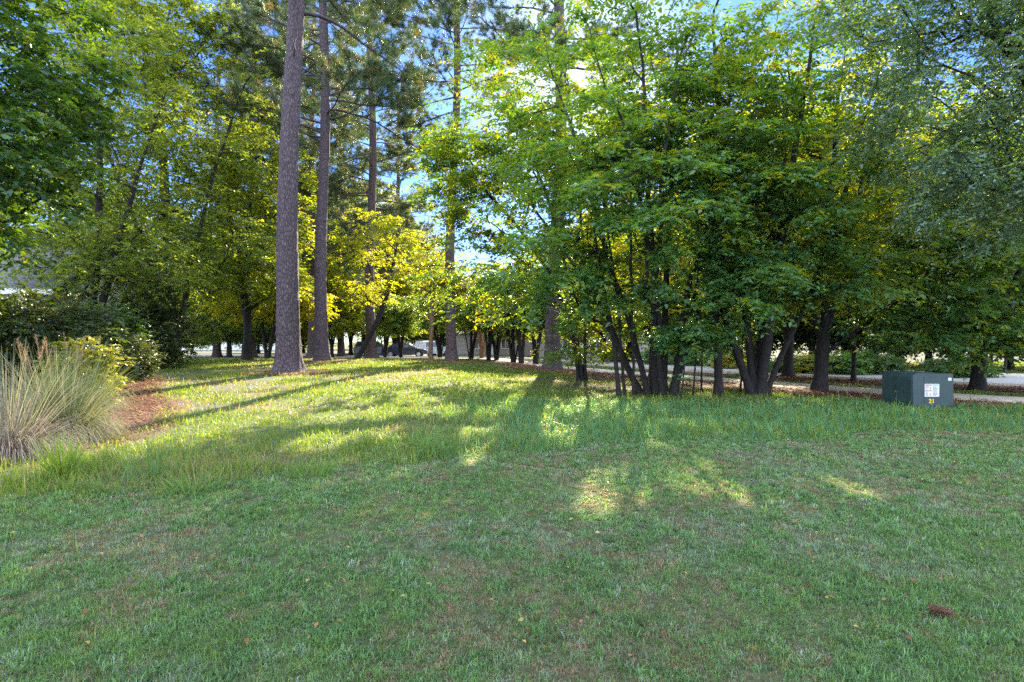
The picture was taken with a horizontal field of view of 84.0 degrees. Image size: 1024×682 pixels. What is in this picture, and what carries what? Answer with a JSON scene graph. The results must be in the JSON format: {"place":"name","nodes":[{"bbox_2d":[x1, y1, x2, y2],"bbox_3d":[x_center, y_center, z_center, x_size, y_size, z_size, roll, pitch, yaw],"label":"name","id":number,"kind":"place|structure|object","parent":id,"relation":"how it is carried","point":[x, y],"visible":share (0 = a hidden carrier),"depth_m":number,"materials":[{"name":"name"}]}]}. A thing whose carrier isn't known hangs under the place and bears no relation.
{"place":"outdoors","nodes":[
{"label":"outdoors","id":0,"kind":"place"},
{"bbox_2d":[10,426,111,476],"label":"ornamental grass","id":1,"kind":"object","parent":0,"point":[60,461],"depth_m":5.61,"materials":[{"name":"green plant"}]},
{"bbox_2d":[95,433,209,481],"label":"ornamental grass","id":2,"kind":"object","parent":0,"point":[151,465],"depth_m":5.62,"materials":[{"name":"green plant"}]},
{"bbox_2d":[0,0,1022,341],"label":"sky","id":3,"kind":"structure","parent":0,"point":[577,75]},
{"bbox_2d":[0,342,1023,681],"bbox_3d":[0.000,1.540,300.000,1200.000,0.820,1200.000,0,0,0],"label":"ground","id":4,"kind":"structure","parent":0,"point":[556,656],"depth_m":3.52,"materials":[{"name":"green plant"}]},
{"bbox_2d":[0,0,147,287],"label":"maple tree","id":5,"kind":"object","parent":4,"relation":"on","point":[34,81],"visible":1,"depth_m":11.36,"materials":[{"name":"green plant"}]},
{"bbox_2d":[0,137,153,272],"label":"oak tree","id":6,"kind":"object","parent":4,"relation":"on","point":[51,223],"visible":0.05,"depth_m":42.46,"materials":[{"name":"green plant"}]},
{"bbox_2d":[0,246,157,318],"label":"house","id":7,"kind":"structure","parent":4,"relation":"on","point":[21,279],"depth_m":22.25,"materials":[{"name":"white"}]},
{"bbox_2d":[0,372,197,471],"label":"mulch bed","id":8,"kind":"object","parent":4,"relation":"on","point":[146,413],"visible":0.06,"depth_m":9.67,"materials":[{"name":"brown soil"}]},
{"bbox_2d":[0,337,111,466],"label":"ornamental grass","id":9,"kind":"object","parent":8,"relation":"on","point":[16,441],"depth_m":6.61,"materials":[{"name":"beige plant"}]},
{"bbox_2d":[0,282,144,399],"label":"evergreen shrub","id":10,"kind":"object","parent":8,"relation":"on","point":[23,325],"visible":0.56,"depth_m":11.98,"materials":[{"name":"green plant"}]},
{"bbox_2d":[0,333,151,446],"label":"ornamental grass","id":11,"kind":"object","parent":8,"relation":"on","point":[81,405],"depth_m":7.46,"materials":[{"name":"plant"}]},
{"bbox_2d":[31,335,136,403],"bbox_3d":[-8.232,0.668,11.018,1.707,1.551,1.496,0,0,0],"label":"variegated shrub","id":12,"kind":"object","parent":8,"relation":"on","point":[88,350],"visible":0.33,"depth_m":10.86,"materials":[{"name":"green plant"}]},
{"bbox_2d":[17,332,151,411],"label":"ornamental grass","id":13,"kind":"object","parent":8,"relation":"on","point":[102,383],"depth_m":10.63,"materials":[{"name":"green plant"}]},
{"bbox_2d":[58,300,156,369],"bbox_3d":[-14.352,-0.017,19.951,3.232,2.833,3.091,0,0,-36],"label":"evergreen shrub","id":14,"kind":"object","parent":8,"relation":"on","point":[130,321],"visible":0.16,"depth_m":20.12,"materials":[{"name":"green plant"}]},
{"bbox_2d":[0,0,220,328],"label":"oak tree","id":15,"kind":"object","parent":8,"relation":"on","point":[94,250],"visible":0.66,"depth_m":21.91,"materials":[{"name":"green plant"}]},
{"bbox_2d":[109,331,170,380],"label":"rounded shrub","id":16,"kind":"object","parent":8,"relation":"on","point":[144,358],"visible":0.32,"depth_m":16.42,"materials":[{"name":"green plant"}]},
{"bbox_2d":[99,282,216,368],"bbox_3d":[-14.907,-0.513,23.228,5.362,3.825,3.578,0,0,0],"label":"evergreen shrub","id":17,"kind":"object","parent":8,"relation":"on","point":[156,315],"visible":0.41,"depth_m":22.81,"materials":[{"name":"green plant"}]},
{"bbox_2d":[53,457,155,497],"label":"ornamental grass","id":18,"kind":"object","parent":4,"relation":"on","point":[111,482],"depth_m":5.14,"materials":[{"name":"green plant"}]},
{"bbox_2d":[83,184,197,339],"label":"oak tree","id":19,"kind":"object","parent":4,"relation":"on","point":[178,315],"depth_m":57.02,"materials":[{"name":"green plant"}]},
{"bbox_2d":[4,0,280,362],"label":"oak tree","id":20,"kind":"object","parent":4,"relation":"on","point":[214,17],"visible":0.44,"depth_m":27.52,"materials":[{"name":"green plant"}]},
{"bbox_2d":[146,461,237,498],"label":"ornamental grass","id":21,"kind":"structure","parent":4,"relation":"on","point":[179,483],"depth_m":5.13,"materials":[{"name":"green plant"}]},
{"bbox_2d":[173,54,265,356],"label":"pine tree","id":22,"kind":"object","parent":4,"relation":"on","point":[216,351],"visible":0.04,"depth_m":59.68,"materials":[{"name":"green plant"}]},
{"bbox_2d":[177,233,275,357],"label":"oak tree","id":23,"kind":"object","parent":4,"relation":"on","point":[227,333],"visible":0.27,"depth_m":48.61,"materials":[{"name":"green plant"}]},
{"bbox_2d":[195,240,275,355],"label":"oak tree","id":24,"kind":"object","parent":4,"relation":"on","point":[260,336],"visible":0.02,"depth_m":54.36,"materials":[{"name":"green plant"}]},
{"bbox_2d":[151,114,332,359],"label":"oak tree","id":25,"kind":"object","parent":4,"relation":"on","point":[262,202],"visible":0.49,"depth_m":32.35,"materials":[{"name":"green plant"}]},
{"bbox_2d":[185,1,330,357],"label":"pine tree","id":26,"kind":"object","parent":4,"relation":"on","point":[254,352],"visible":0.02,"depth_m":51.68,"materials":[{"name":"green plant"}]},
{"bbox_2d":[180,259,341,357],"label":"maple tree","id":27,"kind":"object","parent":4,"relation":"on","point":[270,315],"visible":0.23,"depth_m":37.51,"materials":[{"name":"green plant"}]},
{"bbox_2d":[192,0,382,288],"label":"pine tree","id":28,"kind":"object","parent":4,"relation":"on","point":[334,143],"visible":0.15,"depth_m":43.69,"materials":[{"name":"green plant"}]},
{"bbox_2d":[139,0,462,361],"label":"pine tree","id":29,"kind":"object","parent":4,"relation":"on","point":[381,80],"visible":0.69,"depth_m":30.90,"materials":[{"name":"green plant"}]},
{"bbox_2d":[278,451,345,481],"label":"ornamental grass","id":30,"kind":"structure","parent":4,"relation":"on","point":[322,472],"depth_m":5.65,"materials":[{"name":"green plant"}]},
{"bbox_2d":[233,0,393,357],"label":"pine tree","id":31,"kind":"object","parent":4,"relation":"on","point":[311,337],"visible":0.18,"depth_m":49.75,"materials":[{"name":"green plant"}]},
{"bbox_2d":[228,0,427,373],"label":"pine tree","id":32,"kind":"object","parent":4,"relation":"on","point":[288,357],"visible":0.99,"depth_m":20.03,"materials":[{"name":"brown plant"}]},
{"bbox_2d":[299,250,379,357],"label":"maple tree","id":33,"kind":"object","parent":4,"relation":"on","point":[343,321],"visible":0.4,"depth_m":54.88,"materials":[{"name":"green plant"}]},
{"bbox_2d":[307,237,387,354],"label":"maple tree","id":34,"kind":"object","parent":4,"relation":"on","point":[350,340],"visible":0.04,"depth_m":69.75,"materials":[{"name":"green plant"}]},
{"bbox_2d":[298,20,412,355],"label":"pine tree","id":35,"kind":"object","parent":4,"relation":"on","point":[386,193],"visible":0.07,"depth_m":58.07,"materials":[{"name":"green plant"}]},
{"bbox_2d":[298,180,438,340],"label":"maple tree","id":36,"kind":"object","parent":4,"relation":"on","point":[335,221],"visible":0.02,"depth_m":72.12,"materials":[{"name":"green plant"}]},
{"bbox_2d":[298,0,449,357],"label":"pine tree","id":37,"kind":"object","parent":4,"relation":"on","point":[393,151],"visible":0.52,"depth_m":39.99,"materials":[{"name":"green plant"}]},
{"bbox_2d":[326,207,425,358],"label":"leaning young tree","id":38,"kind":"object","parent":4,"relation":"on","point":[368,291],"visible":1,"depth_m":35.81,"materials":[{"name":"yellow plant"}]},
{"bbox_2d":[356,296,404,357],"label":"crape myrtle","id":39,"kind":"object","parent":4,"relation":"on","point":[385,339],"visible":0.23,"depth_m":45.60,"materials":[{"name":"green plant"}]},
{"bbox_2d":[355,255,436,343],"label":"maple tree","id":40,"kind":"object","parent":4,"relation":"on","point":[403,290],"visible":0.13,"depth_m":64.42,"materials":[{"name":"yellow plant"}]},
{"bbox_2d":[378,294,426,357],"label":"crape myrtle","id":41,"kind":"object","parent":4,"relation":"on","point":[404,322],"visible":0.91,"depth_m":44.41,"materials":[{"name":"green plant"}]},
{"bbox_2d":[358,104,456,355],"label":"pine tree","id":42,"kind":"object","parent":4,"relation":"on","point":[399,175],"visible":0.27,"depth_m":65.11,"materials":[{"name":"green plant"}]},
{"bbox_2d":[238,359,598,375],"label":"needle litter","id":43,"kind":"object","parent":4,"relation":"on","point":[343,361],"visible":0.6,"depth_m":25.07,"materials":[{"name":"brown plant"}]},
{"bbox_2d":[404,330,433,344],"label":"oak tree","id":44,"kind":"object","parent":4,"relation":"on","point":[425,337],"visible":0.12,"depth_m":91.21,"materials":[{"name":"green plant"}]},
{"bbox_2d":[399,427,453,450],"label":"ornamental grass","id":45,"kind":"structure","parent":4,"relation":"on","point":[446,437],"depth_m":7.03,"materials":[{"name":"green plant"}]},
{"bbox_2d":[390,217,476,360],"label":"young tree","id":46,"kind":"object","parent":4,"relation":"on","point":[460,290],"visible":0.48,"depth_m":31.31,"materials":[{"name":"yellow plant"}]},
{"bbox_2d":[410,286,460,357],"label":"crape myrtle","id":47,"kind":"object","parent":4,"relation":"on","point":[425,324],"visible":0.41,"depth_m":42.51,"materials":[{"name":"green plant"}]},
{"bbox_2d":[439,278,487,358],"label":"crape myrtle","id":48,"kind":"object","parent":4,"relation":"on","point":[458,319],"visible":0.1,"depth_m":36.86,"materials":[{"name":"green plant"}]},
{"bbox_2d":[387,0,545,361],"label":"pine tree","id":49,"kind":"object","parent":4,"relation":"on","point":[445,7],"visible":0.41,"depth_m":30.71,"materials":[{"name":"green plant"}]},
{"bbox_2d":[456,328,537,355],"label":"house","id":50,"kind":"structure","parent":4,"relation":"on","point":[462,345],"depth_m":72.99,"materials":[{"name":"paint"}]},
{"bbox_2d":[473,265,535,361],"bbox_3d":[0.139,-1.578,33.490,4.655,5.685,4.588,0,0,40],"label":"crape myrtle","id":51,"kind":"object","parent":4,"relation":"on","point":[511,345],"visible":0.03,"depth_m":33.30,"materials":[{"name":"green plant"}]},
{"bbox_2d":[0,357,1023,501],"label":"long grass","id":52,"kind":"structure","parent":4,"relation":"on","point":[786,412],"depth_m":9.56,"materials":[{"name":"green plant"}]},
{"bbox_2d":[0,359,1023,466],"bbox_3d":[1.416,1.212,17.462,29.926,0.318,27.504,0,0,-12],"label":"pine straw","id":53,"kind":"object","parent":4,"relation":"on","point":[780,389],"visible":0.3,"depth_m":14.11,"materials":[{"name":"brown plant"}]},
{"bbox_2d":[456,276,510,360],"bbox_3d":[-1.429,-1.373,33.983,4.190,5.116,4.130,0,0,-20],"label":"crape myrtle","id":54,"kind":"object","parent":53,"relation":"on","point":[466,322],"visible":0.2,"depth_m":33.72,"materials":[{"name":"green plant"}]},
{"bbox_2d":[465,270,515,359],"bbox_3d":[-0.942,-1.627,35.973,4.588,5.685,4.655,0,0,-5],"label":"crape myrtle","id":55,"kind":"object","parent":53,"relation":"on","point":[496,347],"visible":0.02,"depth_m":35.88,"materials":[{"name":"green plant"}]},
{"bbox_2d":[478,259,545,363],"bbox_3d":[0.559,-1.696,32.014,4.888,5.969,4.818,0,0,-6],"label":"crape myrtle","id":56,"kind":"object","parent":53,"relation":"on","point":[517,321],"visible":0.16,"depth_m":31.52,"materials":[{"name":"green plant"}]},
{"bbox_2d":[500,285,571,363],"bbox_3d":[1.347,-1.515,32.530,4.588,5.685,4.655,0,0,21],"label":"crape myrtle","id":57,"kind":"object","parent":53,"relation":"on","point":[537,347],"visible":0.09,"depth_m":32.21,"materials":[{"name":"green plant"}]},
{"bbox_2d":[450,0,689,370],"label":"pine tree","id":58,"kind":"object","parent":53,"relation":"on","point":[514,27],"visible":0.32,"depth_m":24.17,"materials":[{"name":"green plant"}]},
{"bbox_2d":[573,60,726,379],"bbox_3d":[4.693,-4.044,19.519,6.496,10.792,4.713,0,0,0],"label":"young tree","id":59,"kind":"object","parent":53,"relation":"on","point":[638,276],"visible":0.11,"depth_m":19.46,"materials":[{"name":"green plant"}]},
{"bbox_2d":[674,23,860,358],"bbox_3d":[7.454,-4.136,17.340,5.787,10.975,4.624,0,0,24],"label":"young tree","id":60,"kind":"object","parent":53,"relation":"on","point":[829,154],"visible":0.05,"depth_m":17.02,"materials":[{"name":"green plant"}]},
{"bbox_2d":[693,2,1008,391],"bbox_3d":[8.671,-3.511,15.219,7.846,9.790,7.023,0,0,0],"label":"maple tree","id":61,"kind":"object","parent":53,"relation":"on","point":[820,379],"visible":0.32,"depth_m":14.24,"materials":[{"name":"green plant"}]},
{"bbox_2d":[794,0,1023,280],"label":"birch tree","id":62,"kind":"object","parent":53,"relation":"on","point":[1010,49],"visible":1,"depth_m":10.26,"materials":[{"name":"green plant"}]},
{"bbox_2d":[3,365,1022,655],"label":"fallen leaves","id":63,"kind":"object","parent":4,"relation":"on","point":[509,545],"visible":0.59,"depth_m":3.53,"materials":[{"name":"brown plant"}]},
{"bbox_2d":[483,272,543,344],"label":"maple tree","id":64,"kind":"object","parent":4,"relation":"on","point":[504,336],"visible":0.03,"depth_m":61.07,"materials":[{"name":"green plant"}]},
{"bbox_2d":[393,12,650,380],"bbox_3d":[0.534,-4.940,19.248,8.975,12.596,6.706,0,0,0],"label":"hornbeam tree","id":65,"kind":"object","parent":4,"relation":"on","point":[447,153],"visible":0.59,"depth_m":18.50,"materials":[{"name":"green plant"}]},
{"bbox_2d":[527,212,625,350],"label":"oak tree","id":66,"kind":"object","parent":4,"relation":"on","point":[564,336],"visible":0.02,"depth_m":47.29,"materials":[{"name":"green plant"}]},
{"bbox_2d":[543,27,658,357],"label":"pine tree","id":67,"kind":"object","parent":4,"relation":"on","point":[587,79],"visible":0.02,"depth_m":49.20,"materials":[{"name":"green plant"}]},
{"bbox_2d":[545,217,663,361],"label":"maple tree","id":68,"kind":"object","parent":4,"relation":"on","point":[595,329],"visible":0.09,"depth_m":36.69,"materials":[{"name":"green plant"}]},
{"bbox_2d":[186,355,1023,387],"bbox_3d":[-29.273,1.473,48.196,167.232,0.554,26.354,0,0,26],"label":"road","id":69,"kind":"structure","parent":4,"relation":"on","point":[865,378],"depth_m":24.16,"materials":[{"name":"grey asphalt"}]},
{"bbox_2d":[515,127,700,395],"bbox_3d":[2.081,-1.870,13.894,4.211,6.454,3.726,0,0,-25],"label":"hornbeam tree","id":70,"kind":"object","parent":4,"relation":"on","point":[620,154],"visible":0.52,"depth_m":13.53,"materials":[{"name":"green plant"}]},
{"bbox_2d":[539,332,704,357],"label":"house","id":71,"kind":"structure","parent":4,"relation":"on","point":[541,353],"depth_m":68.44,"materials":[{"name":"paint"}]},
{"bbox_2d":[606,203,656,353],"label":"oak tree","id":72,"kind":"object","parent":4,"relation":"on","point":[628,343],"visible":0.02,"depth_m":53.73,"materials":[{"name":"green plant"}]},
{"bbox_2d":[459,0,819,395],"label":"hornbeam tree","id":73,"kind":"object","parent":4,"relation":"on","point":[658,255],"visible":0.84,"depth_m":12.75,"materials":[{"name":"green plant"}]},
{"bbox_2d":[612,219,707,340],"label":"maple tree","id":74,"kind":"object","parent":4,"relation":"on","point":[671,301],"visible":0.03,"depth_m":38.26,"materials":[{"name":"green plant"}]},
{"bbox_2d":[657,413,712,436],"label":"ornamental grass","id":75,"kind":"object","parent":4,"relation":"on","point":[700,429],"depth_m":8.10,"materials":[{"name":"green plant"}]},
{"bbox_2d":[668,349,724,365],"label":"shrub","id":76,"kind":"object","parent":4,"relation":"on","point":[692,361],"visible":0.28,"depth_m":30.44,"materials":[{"name":"green plant"}]},
{"bbox_2d":[668,287,727,391],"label":"sapling","id":77,"kind":"object","parent":4,"relation":"on","point":[705,315],"visible":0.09,"depth_m":14.96,"materials":[{"name":"green plant"}]},
{"bbox_2d":[640,320,763,399],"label":"sapling","id":78,"kind":"object","parent":4,"relation":"on","point":[666,332],"visible":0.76,"depth_m":12.65,"materials":[{"name":"green plant"}]},
{"bbox_2d":[676,271,741,394],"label":"sapling","id":79,"kind":"object","parent":4,"relation":"on","point":[699,318],"visible":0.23,"depth_m":13.87,"materials":[{"name":"green plant"}]},
{"bbox_2d":[708,350,746,368],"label":"shrub","id":80,"kind":"object","parent":4,"relation":"on","point":[727,361],"visible":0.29,"depth_m":27.48,"materials":[{"name":"green plant"}]},
{"bbox_2d":[621,6,835,396],"bbox_3d":[4.921,-3.187,13.853,4.895,9.082,4.844,0,0,0],"label":"hornbeam tree","id":81,"kind":"object","parent":4,"relation":"on","point":[718,387],"visible":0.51,"depth_m":12.98,"materials":[{"name":"green plant"}]},
{"bbox_2d":[702,312,775,391],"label":"sapling","id":82,"kind":"object","parent":4,"relation":"on","point":[740,343],"visible":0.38,"depth_m":14.85,"materials":[{"name":"green plant"}]},
{"bbox_2d":[675,218,809,343],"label":"maple tree","id":83,"kind":"object","parent":4,"relation":"on","point":[736,326],"visible":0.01,"depth_m":31.83,"materials":[{"name":"green plant"}]},
{"bbox_2d":[524,360,1023,394],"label":"mulch verge","id":84,"kind":"structure","parent":4,"relation":"on","point":[1011,392],"depth_m":18.45,"materials":[{"name":"brown wood"}]},
{"bbox_2d":[680,104,903,376],"bbox_3d":[10.338,-3.753,21.001,8.698,10.242,6.514,0,0,0],"label":"maple tree","id":85,"kind":"object","parent":84,"relation":"on","point":[788,369],"visible":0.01,"depth_m":20.88,"materials":[{"name":"green plant"}]},
{"bbox_2d":[784,49,955,382],"bbox_3d":[11.514,-4.028,18.558,6.164,10.760,4.612,0,0,0],"label":"young tree","id":86,"kind":"object","parent":84,"relation":"on","point":[853,376],"visible":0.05,"depth_m":18.43,"materials":[{"name":"green plant"}]},
{"bbox_2d":[812,123,1023,390],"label":"dogwood tree","id":87,"kind":"object","parent":84,"relation":"on","point":[981,329],"visible":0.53,"depth_m":14.16,"materials":[{"name":"green plant"}]},
{"bbox_2d":[769,353,814,373],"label":"shrub","id":88,"kind":"object","parent":4,"relation":"on","point":[772,363],"visible":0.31,"depth_m":23.98,"materials":[{"name":"green plant"}]},
{"bbox_2d":[619,0,964,395],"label":"hornbeam tree","id":89,"kind":"object","parent":4,"relation":"on","point":[756,380],"visible":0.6,"depth_m":12.80,"materials":[{"name":"green plant"}]},
{"bbox_2d":[781,352,838,373],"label":"shrub","id":90,"kind":"object","parent":4,"relation":"on","point":[809,367],"visible":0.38,"depth_m":23.52,"materials":[{"name":"green plant"}]},
{"bbox_2d":[735,159,907,353],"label":"maple tree","id":91,"kind":"object","parent":4,"relation":"on","point":[812,347],"visible":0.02,"depth_m":30.78,"materials":[{"name":"green plant"}]},
{"bbox_2d":[801,349,882,374],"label":"shrub","id":92,"kind":"object","parent":4,"relation":"on","point":[859,362],"visible":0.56,"depth_m":22.73,"materials":[{"name":"green plant"}]},
{"bbox_2d":[794,142,940,364],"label":"evergreen tree","id":93,"kind":"object","parent":4,"relation":"on","point":[834,338],"visible":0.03,"depth_m":29.07,"materials":[{"name":"green plant"}]},
{"bbox_2d":[831,349,910,374],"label":"shrub","id":94,"kind":"object","parent":4,"relation":"on","point":[884,360],"visible":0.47,"depth_m":22.83,"materials":[{"name":"green plant"}]},
{"bbox_2d":[882,371,953,408],"bbox_3d":[8.351,0.996,11.760,0.877,0.719,0.970,0,0,0],"label":"utility box","id":95,"kind":"object","parent":4,"relation":"on","point":[915,388],"visible":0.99,"depth_m":11.30,"materials":[{"name":"metal"}]},
{"bbox_2d":[882,371,934,402],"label":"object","id":96,"kind":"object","parent":95,"relation":"in","point":[900,381],"depth_m":11.72,"materials":[{"name":"green paint"}]},
{"bbox_2d":[858,131,1014,367],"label":"evergreen tree","id":97,"kind":"object","parent":4,"relation":"on","point":[928,355],"visible":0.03,"depth_m":27.24,"materials":[{"name":"green plant"}]},
{"bbox_2d":[927,603,954,616],"bbox_3d":[2.096,1.316,2.778,0.108,0.054,0.070,4,2,30],"label":"pine cone","id":98,"kind":"object","parent":4,"relation":"on","point":[940,610],"visible":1,"depth_m":2.77,"materials":[{"name":"brown plant"}]},
{"bbox_2d":[890,70,1023,352],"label":"oak tree","id":99,"kind":"object","parent":4,"relation":"on","point":[971,92],"visible":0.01,"depth_m":28.96,"materials":[{"name":"green plant"}]},
{"bbox_2d":[908,354,1012,377],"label":"shrub","id":100,"kind":"object","parent":4,"relation":"on","point":[937,363],"visible":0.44,"depth_m":21.00,"materials":[{"name":"green plant"}]},
{"bbox_2d":[897,142,1023,372],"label":"crape myrtle","id":101,"kind":"object","parent":4,"relation":"on","point":[1005,363],"visible":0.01,"depth_m":22.97,"materials":[{"name":"green plant"}]},
{"bbox_2d":[208,355,1023,383],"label":"road","id":102,"kind":"structure","parent":0,"point":[1007,379],"depth_m":22.16,"materials":[{"name":"grey asphalt"}]},
{"bbox_2d":[381,343,428,355],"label":"parked car","id":103,"kind":"object","parent":102,"relation":"on","point":[392,350],"visible":0.77,"depth_m":57.16,"materials":[{"name":"black paint"}]},
{"bbox_2d":[414,341,445,355],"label":"parked car","id":104,"kind":"object","parent":102,"relation":"on","point":[422,344],"visible":0.26,"depth_m":61.39,"materials":[{"name":"white paint"}]},
{"bbox_2d":[164,354,1023,376],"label":"kerb","id":105,"kind":"structure","parent":102,"relation":"on","point":[1014,375],"depth_m":38.71,"materials":[{"name":"beige concrete"}]},
{"bbox_2d":[491,358,1023,402],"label":"path","id":106,"kind":"structure","parent":0,"point":[991,398],"depth_m":16.42,"materials":[{"name":"beige concrete"}]},
{"bbox_2d":[734,323,829,358],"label":"evergreen tree","id":107,"kind":"object","parent":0,"point":[797,344],"visible":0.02,"depth_m":34.23,"materials":[{"name":"green plant"}]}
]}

